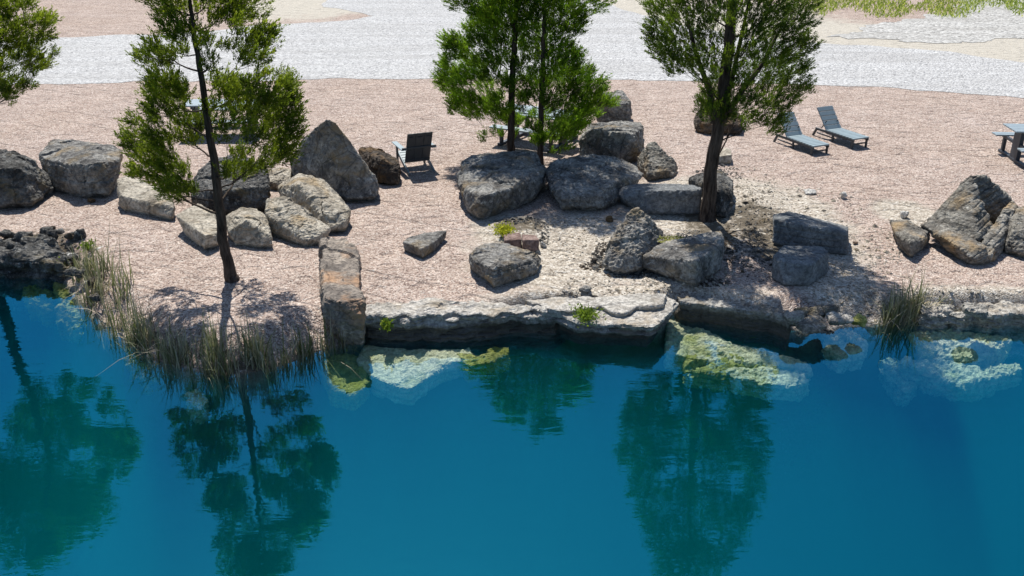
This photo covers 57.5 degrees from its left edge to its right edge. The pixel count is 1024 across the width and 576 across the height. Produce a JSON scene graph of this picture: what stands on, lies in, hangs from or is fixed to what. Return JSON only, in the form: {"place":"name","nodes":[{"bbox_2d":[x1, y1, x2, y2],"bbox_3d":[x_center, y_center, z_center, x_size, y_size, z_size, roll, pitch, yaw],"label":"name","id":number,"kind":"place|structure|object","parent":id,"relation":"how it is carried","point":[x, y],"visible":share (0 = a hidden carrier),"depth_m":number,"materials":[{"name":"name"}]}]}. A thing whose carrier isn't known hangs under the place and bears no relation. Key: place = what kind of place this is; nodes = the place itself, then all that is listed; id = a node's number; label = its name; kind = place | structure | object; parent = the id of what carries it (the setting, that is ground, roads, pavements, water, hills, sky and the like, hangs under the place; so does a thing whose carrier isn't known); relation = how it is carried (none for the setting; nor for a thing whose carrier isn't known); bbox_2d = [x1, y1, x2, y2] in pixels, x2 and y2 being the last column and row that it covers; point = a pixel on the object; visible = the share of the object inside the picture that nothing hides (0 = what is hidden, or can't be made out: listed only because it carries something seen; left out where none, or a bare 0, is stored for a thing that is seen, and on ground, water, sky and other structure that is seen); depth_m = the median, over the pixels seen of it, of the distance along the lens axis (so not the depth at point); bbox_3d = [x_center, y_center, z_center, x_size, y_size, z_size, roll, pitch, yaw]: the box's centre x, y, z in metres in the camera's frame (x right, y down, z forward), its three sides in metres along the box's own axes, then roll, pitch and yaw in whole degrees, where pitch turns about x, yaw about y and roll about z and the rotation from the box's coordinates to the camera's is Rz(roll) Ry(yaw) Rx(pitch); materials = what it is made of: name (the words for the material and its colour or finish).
{"place":"outdoors","nodes":[
{"label":"outdoors","id":0,"kind":"place"},
{"bbox_2d":[0,0,1023,575],"bbox_3d":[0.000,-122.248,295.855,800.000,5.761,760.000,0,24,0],"label":"ground","id":1,"kind":"structure","parent":0,"point":[568,458],"depth_m":14.35,"materials":[{"name":"gravel"}]},
{"bbox_2d":[0,229,14,237],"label":"bank stone","id":2,"kind":"object","parent":1,"relation":"on","point":[5,233],"visible":0.96,"depth_m":16.55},
{"bbox_2d":[0,149,53,208],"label":"boulder","id":3,"kind":"object","parent":1,"relation":"on","point":[25,181],"visible":0.92,"depth_m":17.92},
{"bbox_2d":[0,0,64,105],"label":"cedar tree","id":4,"kind":"object","parent":1,"relation":"on","point":[15,38],"visible":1,"depth_m":15.02,"materials":[{"name":"green plant"}]},
{"bbox_2d":[0,233,68,318],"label":"rock bank","id":5,"kind":"object","parent":1,"relation":"on","point":[22,263],"visible":0.58,"depth_m":15.78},
{"bbox_2d":[4,240,14,249],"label":"bank stone","id":6,"kind":"object","parent":5,"relation":"on","point":[9,244],"visible":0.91,"depth_m":16.01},
{"bbox_2d":[13,231,26,239],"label":"bank stone","id":7,"kind":"object","parent":5,"relation":"on","point":[18,235],"visible":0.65,"depth_m":16.37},
{"bbox_2d":[44,238,55,244],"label":"bank stone","id":8,"kind":"object","parent":5,"relation":"on","point":[51,241],"visible":1,"depth_m":16.20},
{"bbox_2d":[21,284,58,327],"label":"submerged rock","id":9,"kind":"object","parent":1,"relation":"on","point":[40,304],"visible":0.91,"depth_m":15.43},
{"bbox_2d":[46,230,58,237],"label":"bank stone","id":10,"kind":"object","parent":1,"relation":"on","point":[52,233],"visible":0.97,"depth_m":16.54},
{"bbox_2d":[64,232,73,239],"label":"bank stone","id":11,"kind":"object","parent":1,"relation":"on","point":[69,236],"visible":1,"depth_m":16.43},
{"bbox_2d":[54,301,83,343],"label":"submerged rock","id":12,"kind":"object","parent":1,"relation":"on","point":[69,329],"visible":0.74,"depth_m":14.68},
{"bbox_2d":[53,282,86,328],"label":"submerged rock","id":13,"kind":"object","parent":1,"relation":"on","point":[60,292],"visible":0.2,"depth_m":15.26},
{"bbox_2d":[66,246,74,251],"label":"bank stone","id":14,"kind":"object","parent":1,"relation":"on","point":[68,249],"visible":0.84,"depth_m":16.22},
{"bbox_2d":[63,267,79,276],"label":"bank stone","id":15,"kind":"object","parent":1,"relation":"on","point":[70,272],"visible":0.86,"depth_m":15.26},
{"bbox_2d":[68,253,78,263],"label":"bank stone","id":16,"kind":"object","parent":1,"relation":"on","point":[70,255],"visible":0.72,"depth_m":15.79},
{"bbox_2d":[72,228,86,241],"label":"bank stone","id":17,"kind":"object","parent":1,"relation":"on","point":[77,235],"visible":0.95,"depth_m":16.44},
{"bbox_2d":[75,268,86,277],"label":"bank stone","id":18,"kind":"object","parent":1,"relation":"on","point":[80,272],"visible":0.84,"depth_m":15.17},
{"bbox_2d":[39,139,123,197],"bbox_3d":[-8.857,-2.456,19.318,1.463,0.918,2.785,-21,31,-39],"label":"boulder","id":19,"kind":"object","parent":1,"relation":"on","point":[79,168],"visible":0.91,"depth_m":18.59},
{"bbox_2d":[76,238,95,251],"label":"weed","id":20,"kind":"object","parent":1,"relation":"on","point":[87,244],"visible":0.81,"depth_m":15.93,"materials":[{"name":"green plant"}]},
{"bbox_2d":[87,277,101,287],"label":"bank stone","id":21,"kind":"object","parent":1,"relation":"on","point":[92,281],"visible":0.57,"depth_m":14.82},
{"bbox_2d":[88,293,100,301],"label":"bank stone","id":22,"kind":"object","parent":1,"relation":"on","point":[95,297],"visible":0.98,"depth_m":14.38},
{"bbox_2d":[58,225,200,394],"bbox_3d":[-5.940,0.275,14.059,1.508,1.414,4.550,-16,29,-32],"label":"reed clump","id":23,"kind":"object","parent":1,"relation":"on","point":[90,267],"visible":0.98,"depth_m":13.83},
{"bbox_2d":[64,259,208,390],"bbox_3d":[-5.716,0.416,13.996,1.418,1.127,3.690,-20,31,-38],"label":"reed clump","id":24,"kind":"object","parent":1,"relation":"on","point":[148,344],"visible":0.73,"depth_m":13.48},
{"bbox_2d":[75,299,91,323],"bbox_3d":[-6.602,0.381,14.364,0.290,0.386,0.128,-9,25,-19],"label":"dead branch","id":25,"kind":"object","parent":24,"relation":"hanging from","point":[88,317],"visible":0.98,"depth_m":14.38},
{"bbox_2d":[123,350,160,396],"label":"submerged rock","id":26,"kind":"object","parent":1,"relation":"on","point":[132,366],"visible":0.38,"depth_m":13.19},
{"bbox_2d":[117,175,175,219],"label":"boulder","id":27,"kind":"object","parent":1,"relation":"on","point":[136,195],"visible":0.84,"depth_m":17.63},
{"bbox_2d":[176,203,218,249],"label":"boulder","id":28,"kind":"object","parent":1,"relation":"on","point":[198,226],"visible":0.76,"depth_m":16.28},
{"bbox_2d":[184,389,211,423],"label":"submerged rock","id":29,"kind":"object","parent":1,"relation":"on","point":[197,402],"visible":1,"depth_m":12.52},
{"bbox_2d":[112,0,312,282],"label":"cedar tree","id":30,"kind":"object","parent":1,"relation":"on","point":[285,99],"visible":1,"depth_m":13.37,"materials":[{"name":"green plant"}]},
{"bbox_2d":[186,99,263,139],"bbox_3d":[-7.127,-4.217,23.039,1.800,0.752,1.638,-1,24,-3],"label":"picnic table","id":31,"kind":"object","parent":1,"relation":"on","point":[194,105],"visible":0.15,"depth_m":22.84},
{"bbox_2d":[191,155,270,214],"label":"boulder","id":32,"kind":"object","parent":1,"relation":"on","point":[252,191],"visible":0.47,"depth_m":17.58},
{"bbox_2d":[226,207,272,247],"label":"boulder","id":33,"kind":"object","parent":1,"relation":"on","point":[249,227],"visible":0.91,"depth_m":16.09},
{"bbox_2d":[180,310,322,405],"bbox_3d":[-3.585,0.887,12.883,1.966,1.258,1.270,-5,24,-11],"label":"reed clump","id":34,"kind":"object","parent":1,"relation":"on","point":[256,355],"visible":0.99,"depth_m":12.82,"materials":[{"name":"plant"}]},
{"bbox_2d":[268,167,292,189],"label":"boulder","id":35,"kind":"object","parent":1,"relation":"on","point":[278,176],"visible":0.5,"depth_m":19.12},
{"bbox_2d":[265,195,330,245],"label":"boulder","id":36,"kind":"object","parent":1,"relation":"on","point":[289,219],"visible":0.88,"depth_m":16.36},
{"bbox_2d":[277,173,350,232],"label":"boulder","id":37,"kind":"object","parent":1,"relation":"on","point":[320,199],"visible":0.68,"depth_m":17.09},
{"bbox_2d":[290,119,378,201],"bbox_3d":[-3.614,-2.701,18.926,2.813,1.685,1.320,17,29,34],"label":"boulder","id":38,"kind":"object","parent":1,"relation":"on","point":[333,159],"visible":0.79,"depth_m":18.18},
{"bbox_2d":[298,307,378,392],"bbox_3d":[-2.632,0.793,13.370,1.816,1.108,1.968,0,24,0],"label":"grass tuft","id":39,"kind":"object","parent":1,"relation":"on","point":[331,344],"visible":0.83,"depth_m":13.32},
{"bbox_2d":[318,237,366,345],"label":"slab","id":40,"kind":"structure","parent":1,"relation":"on","point":[342,298],"depth_m":13.59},
{"bbox_2d":[319,353,369,410],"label":"submerged rock","id":41,"kind":"object","parent":1,"relation":"on","point":[354,376],"visible":0.95,"depth_m":12.97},
{"bbox_2d":[358,146,400,184],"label":"boulder","id":42,"kind":"object","parent":1,"relation":"on","point":[384,167],"visible":0.75,"depth_m":19.29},
{"bbox_2d":[392,131,436,174],"bbox_3d":[-2.099,-3.008,20.214,0.790,0.923,0.874,-10,26,-21],"label":"garden chair","id":43,"kind":"object","parent":1,"relation":"on","point":[419,146],"visible":1,"depth_m":19.99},
{"bbox_2d":[356,345,472,404],"bbox_3d":[-1.376,1.228,13.277,1.710,0.446,1.029,0,24,0],"label":"submerged rock","id":44,"kind":"object","parent":1,"relation":"on","point":[403,376],"visible":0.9,"depth_m":13.18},
{"bbox_2d":[0,163,833,473],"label":"loose stones","id":45,"kind":"object","parent":1,"relation":"on","point":[746,261],"visible":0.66,"depth_m":15.55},
{"bbox_2d":[403,231,445,257],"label":"flat rock","id":46,"kind":"object","parent":1,"relation":"on","point":[422,245],"visible":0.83,"depth_m":15.83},
{"bbox_2d":[364,297,565,354],"bbox_3d":[-0.751,0.591,13.950,3.243,0.771,0.818,0,24,0],"label":"rock ledge","id":47,"kind":"object","parent":1,"relation":"on","point":[433,323],"visible":0.8,"depth_m":13.71,"materials":[{"name":"stone"}]},
{"bbox_2d":[379,317,394,332],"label":"weed","id":48,"kind":"object","parent":47,"relation":"on","point":[386,323],"visible":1,"depth_m":13.40,"materials":[{"name":"green plant"}]},
{"bbox_2d":[428,0,531,151],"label":"cedar tree","id":49,"kind":"object","parent":1,"relation":"on","point":[494,19],"visible":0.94,"depth_m":19.93,"materials":[{"name":"green plant"}]},
{"bbox_2d":[456,151,545,218],"bbox_3d":[-0.211,-2.025,18.526,1.796,0.832,3.031,0,24,0],"label":"boulder","id":50,"kind":"object","parent":1,"relation":"on","point":[489,184],"visible":0.94,"depth_m":17.97,"materials":[{"name":"stone"}]},
{"bbox_2d":[469,243,540,286],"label":"flat rock","id":51,"kind":"object","parent":1,"relation":"on","point":[496,264],"visible":0.92,"depth_m":14.77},
{"bbox_2d":[488,221,522,236],"bbox_3d":[-0.097,-1.029,16.483,0.557,0.152,0.803,-6,25,-13],"label":"weed","id":52,"kind":"object","parent":1,"relation":"on","point":[501,229],"visible":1,"depth_m":16.46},
{"bbox_2d":[138,164,882,299],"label":"loose stones","id":53,"kind":"object","parent":1,"relation":"on","point":[399,266],"visible":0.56,"depth_m":15.26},
{"bbox_2d":[504,232,521,247],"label":"block stone","id":54,"kind":"object","parent":1,"relation":"on","point":[514,239],"visible":0.62,"depth_m":16.03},
{"bbox_2d":[498,215,549,244],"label":"loose stones","id":55,"kind":"object","parent":1,"relation":"on","point":[520,222],"visible":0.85,"depth_m":17.02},
{"bbox_2d":[522,234,538,251],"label":"block stone","id":56,"kind":"object","parent":1,"relation":"on","point":[530,242],"visible":0.76,"depth_m":15.82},
{"bbox_2d":[489,104,581,152],"bbox_3d":[0.634,-3.854,22.226,1.800,0.752,1.638,12,27,25],"label":"picnic table","id":57,"kind":"object","parent":1,"relation":"on","point":[521,132],"visible":0.26,"depth_m":22.01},
{"bbox_2d":[540,241,546,247],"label":"stone","id":58,"kind":"object","parent":1,"relation":"on","point":[542,244],"visible":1,"depth_m":16.04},
{"bbox_2d":[513,0,620,164],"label":"cedar tree","id":59,"kind":"object","parent":1,"relation":"on","point":[576,71],"visible":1,"depth_m":19.54,"materials":[{"name":"green plant"}]},
{"bbox_2d":[579,285,591,292],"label":"stone","id":60,"kind":"object","parent":1,"relation":"on","point":[585,288],"visible":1,"depth_m":14.29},
{"bbox_2d":[545,154,643,210],"bbox_3d":[1.684,-2.130,18.841,2.059,0.800,2.720,0,24,0],"label":"boulder","id":61,"kind":"object","parent":1,"relation":"on","point":[589,182],"visible":0.93,"depth_m":18.26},
{"bbox_2d":[605,215,612,221],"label":"stone","id":62,"kind":"object","parent":1,"relation":"on","point":[609,218],"visible":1,"depth_m":17.23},
{"bbox_2d":[579,120,644,162],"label":"block rock","id":63,"kind":"object","parent":1,"relation":"on","point":[623,140],"visible":0.87,"depth_m":20.73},
{"bbox_2d":[596,90,631,122],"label":"block rock","id":64,"kind":"object","parent":1,"relation":"on","point":[623,112],"visible":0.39,"depth_m":23.76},
{"bbox_2d":[552,296,678,347],"bbox_3d":[1.539,0.534,13.901,1.955,0.522,1.113,0,24,0],"label":"rock ledge","id":65,"kind":"object","parent":1,"relation":"on","point":[640,328],"visible":0.77,"depth_m":13.63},
{"bbox_2d":[568,303,605,327],"bbox_3d":[1.091,0.364,13.529,0.532,0.168,0.721,0,24,0],"label":"weed","id":66,"kind":"object","parent":65,"relation":"on","point":[582,314],"visible":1,"depth_m":13.47,"materials":[{"name":"green plant"}]},
{"bbox_2d":[525,293,666,317],"bbox_3d":[1.270,0.274,13.904,2.154,0.168,0.754,0,24,0],"label":"rock ledge","id":67,"kind":"object","parent":65,"relation":"on","point":[617,306],"visible":0.91,"depth_m":13.85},
{"bbox_2d":[602,207,662,274],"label":"boulder","id":68,"kind":"object","parent":1,"relation":"on","point":[634,237],"visible":0.82,"depth_m":15.11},
{"bbox_2d":[637,141,677,180],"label":"boulder","id":69,"kind":"object","parent":1,"relation":"on","point":[655,161],"visible":0.91,"depth_m":19.72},
{"bbox_2d":[618,183,701,214],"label":"slab","id":70,"kind":"structure","parent":1,"relation":"on","point":[663,199],"depth_m":17.47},
{"bbox_2d":[579,220,775,286],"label":"loose stones","id":71,"kind":"object","parent":1,"relation":"on","point":[706,284],"visible":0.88,"depth_m":15.50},
{"bbox_2d":[643,231,724,286],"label":"slab","id":72,"kind":"structure","parent":1,"relation":"on","point":[694,260],"depth_m":14.79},
{"bbox_2d":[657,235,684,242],"bbox_3d":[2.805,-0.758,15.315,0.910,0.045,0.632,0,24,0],"label":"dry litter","id":73,"kind":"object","parent":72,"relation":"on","point":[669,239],"visible":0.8,"depth_m":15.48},
{"bbox_2d":[656,230,702,241],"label":"dry litter","id":74,"kind":"object","parent":72,"relation":"on","point":[686,235],"visible":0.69,"depth_m":15.67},
{"bbox_2d":[663,320,755,372],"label":"submerged rock","id":75,"kind":"object","parent":1,"relation":"on","point":[679,338],"visible":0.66,"depth_m":13.88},
{"bbox_2d":[688,169,734,217],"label":"boulder","id":76,"kind":"object","parent":1,"relation":"on","point":[725,202],"visible":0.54,"depth_m":17.49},
{"bbox_2d":[693,107,742,134],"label":"boulder","id":77,"kind":"object","parent":1,"relation":"on","point":[700,126],"visible":0.34,"depth_m":22.95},
{"bbox_2d":[719,147,731,163],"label":"stone","id":78,"kind":"object","parent":1,"relation":"on","point":[725,157],"visible":0.55,"depth_m":20.66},
{"bbox_2d":[636,0,827,222],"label":"cedar tree","id":79,"kind":"object","parent":1,"relation":"on","point":[718,106],"visible":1,"depth_m":15.87,"materials":[{"name":"green plant"}]},
{"bbox_2d":[675,295,790,350],"bbox_3d":[3.347,0.489,14.179,1.769,0.581,0.503,10,26,22],"label":"rock ledge","id":80,"kind":"object","parent":1,"relation":"on","point":[765,324],"visible":0.91,"depth_m":14.02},
{"bbox_2d":[784,310,804,326],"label":"bank rock","id":81,"kind":"object","parent":80,"relation":"on","point":[793,318],"visible":0.98,"depth_m":13.53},
{"bbox_2d":[519,166,997,394],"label":"loose stones","id":82,"kind":"object","parent":1,"relation":"on","point":[725,272],"visible":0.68,"depth_m":15.52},
{"bbox_2d":[772,245,828,285],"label":"block rock","id":83,"kind":"object","parent":1,"relation":"on","point":[799,265],"visible":0.92,"depth_m":14.67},
{"bbox_2d":[773,112,828,154],"bbox_3d":[6.758,-3.592,21.788,0.470,0.740,1.424,-10,26,-22],"label":"sun lounger","id":84,"kind":"object","parent":1,"relation":"on","point":[796,135],"visible":0.85,"depth_m":21.86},
{"bbox_2d":[803,188,816,194],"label":"stone","id":85,"kind":"object","parent":1,"relation":"on","point":[808,191],"visible":1,"depth_m":18.73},
{"bbox_2d":[772,211,848,254],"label":"block rock","id":86,"kind":"object","parent":1,"relation":"on","point":[792,229],"visible":0.81,"depth_m":15.87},
{"bbox_2d":[795,314,825,333],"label":"bank rock","id":87,"kind":"object","parent":1,"relation":"on","point":[810,324],"visible":0.92,"depth_m":13.44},
{"bbox_2d":[793,307,808,315],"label":"bank rock","id":88,"kind":"object","parent":87,"relation":"on","point":[805,310],"visible":0.76,"depth_m":13.72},
{"bbox_2d":[808,304,825,317],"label":"bank rock","id":89,"kind":"object","parent":1,"relation":"on","point":[818,310],"visible":0.66,"depth_m":13.77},
{"bbox_2d":[822,304,839,313],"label":"bank rock","id":90,"kind":"object","parent":89,"relation":"on","point":[831,308],"visible":0.92,"depth_m":13.68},
{"bbox_2d":[826,311,853,325],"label":"bank rock","id":91,"kind":"object","parent":1,"relation":"on","point":[835,318],"visible":1,"depth_m":13.57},
{"bbox_2d":[812,106,868,148],"bbox_3d":[7.870,-3.844,22.334,0.470,0.740,1.424,-10,26,-22],"label":"sun lounger","id":92,"kind":"object","parent":1,"relation":"on","point":[836,129],"visible":1,"depth_m":22.52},
{"bbox_2d":[821,329,867,373],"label":"submerged rock","id":93,"kind":"object","parent":1,"relation":"on","point":[843,351],"visible":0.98,"depth_m":13.64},
{"bbox_2d":[841,192,847,198],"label":"stone","id":94,"kind":"object","parent":1,"relation":"on","point":[844,195],"visible":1,"depth_m":18.41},
{"bbox_2d":[851,313,866,326],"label":"bank rock","id":95,"kind":"object","parent":1,"relation":"on","point":[860,320],"visible":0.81,"depth_m":13.64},
{"bbox_2d":[900,211,908,218],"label":"stone","id":96,"kind":"object","parent":1,"relation":"on","point":[904,214],"visible":1,"depth_m":17.41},
{"bbox_2d":[858,266,957,354],"bbox_3d":[6.066,0.321,14.127,1.711,1.400,2.353,17,29,34],"label":"grass tuft","id":97,"kind":"object","parent":1,"relation":"on","point":[895,316],"visible":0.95,"depth_m":14.09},
{"bbox_2d":[889,219,929,256],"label":"rock","id":98,"kind":"object","parent":1,"relation":"on","point":[911,239],"visible":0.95,"depth_m":15.92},
{"bbox_2d":[800,0,1023,17],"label":"grass","id":99,"kind":"structure","parent":1,"relation":"on","point":[940,5],"depth_m":44.08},
{"bbox_2d":[916,346,935,360],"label":"submerged rock","id":100,"kind":"object","parent":1,"relation":"on","point":[924,353],"visible":0.56,"depth_m":13.62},
{"bbox_2d":[911,302,954,334],"bbox_3d":[6.432,0.673,14.229,0.713,0.850,0.538,0,24,0],"label":"rock ledge","id":101,"kind":"object","parent":1,"relation":"on","point":[934,317],"visible":0.44,"depth_m":14.01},
{"bbox_2d":[908,328,1012,364],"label":"submerged rock","id":102,"kind":"object","parent":1,"relation":"on","point":[1000,346],"visible":0.65,"depth_m":13.87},
{"bbox_2d":[920,174,1018,264],"bbox_3d":[8.124,-1.304,16.386,1.325,1.152,2.939,19,30,36],"label":"boulder","id":103,"kind":"object","parent":1,"relation":"on","point":[968,221],"visible":0.93,"depth_m":16.01,"materials":[{"name":"stone"}]},
{"bbox_2d":[961,302,987,320],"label":"bank rock","id":104,"kind":"object","parent":1,"relation":"on","point":[978,311],"visible":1,"depth_m":13.61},
{"bbox_2d":[948,300,1023,360],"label":"rock ledge","id":105,"kind":"object","parent":1,"relation":"on","point":[1005,318],"visible":0.49,"depth_m":14.05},
{"bbox_2d":[992,123,1023,167],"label":"picnic table","id":106,"kind":"object","parent":1,"relation":"on","point":[1017,148],"visible":1,"depth_m":20.76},
{"bbox_2d":[1004,206,1023,257],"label":"rock","id":107,"kind":"object","parent":1,"relation":"on","point":[1014,243],"visible":0.7,"depth_m":15.75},
{"bbox_2d":[1,0,1023,97],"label":"gravel road","id":108,"kind":"structure","parent":0,"point":[390,39],"depth_m":32.53,"materials":[{"name":"gravel"}]},
{"bbox_2d":[827,0,1023,42],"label":"gravel verge","id":109,"kind":"structure","parent":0,"point":[987,23],"depth_m":38.54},
{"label":"water","id":110,"kind":"structure","parent":0,"visible":0},
{"bbox_2d":[457,347,510,382],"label":"submerged rock","id":111,"kind":"object","parent":110,"relation":"in","point":[492,362],"visible":0.97,"depth_m":13.31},
{"bbox_2d":[682,353,784,392],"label":"submerged rock","id":112,"kind":"object","parent":110,"relation":"in","point":[713,376],"visible":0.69,"depth_m":13.32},
{"bbox_2d":[685,342,812,384],"bbox_3d":[3.424,1.110,13.585,1.801,0.452,0.535,4,24,8],"label":"submerged rock","id":113,"kind":"object","parent":110,"relation":"in","point":[753,357],"visible":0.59,"depth_m":13.48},
{"bbox_2d":[726,366,809,402],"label":"submerged rock","id":114,"kind":"object","parent":110,"relation":"in","point":[764,383],"visible":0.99,"depth_m":13.09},
{"bbox_2d":[878,357,917,406],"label":"submerged rock","id":115,"kind":"object","parent":110,"relation":"in","point":[899,390],"visible":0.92,"depth_m":13.59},
{"bbox_2d":[897,355,1021,401],"bbox_3d":[6.511,1.292,13.446,1.773,0.493,0.785,0,24,0],"label":"submerged rock","id":116,"kind":"object","parent":110,"relation":"in","point":[936,376],"visible":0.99,"depth_m":13.30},
{"bbox_2d":[935,341,996,368],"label":"submerged rock","id":117,"kind":"object","parent":110,"relation":"in","point":[982,358],"visible":0.54,"depth_m":13.62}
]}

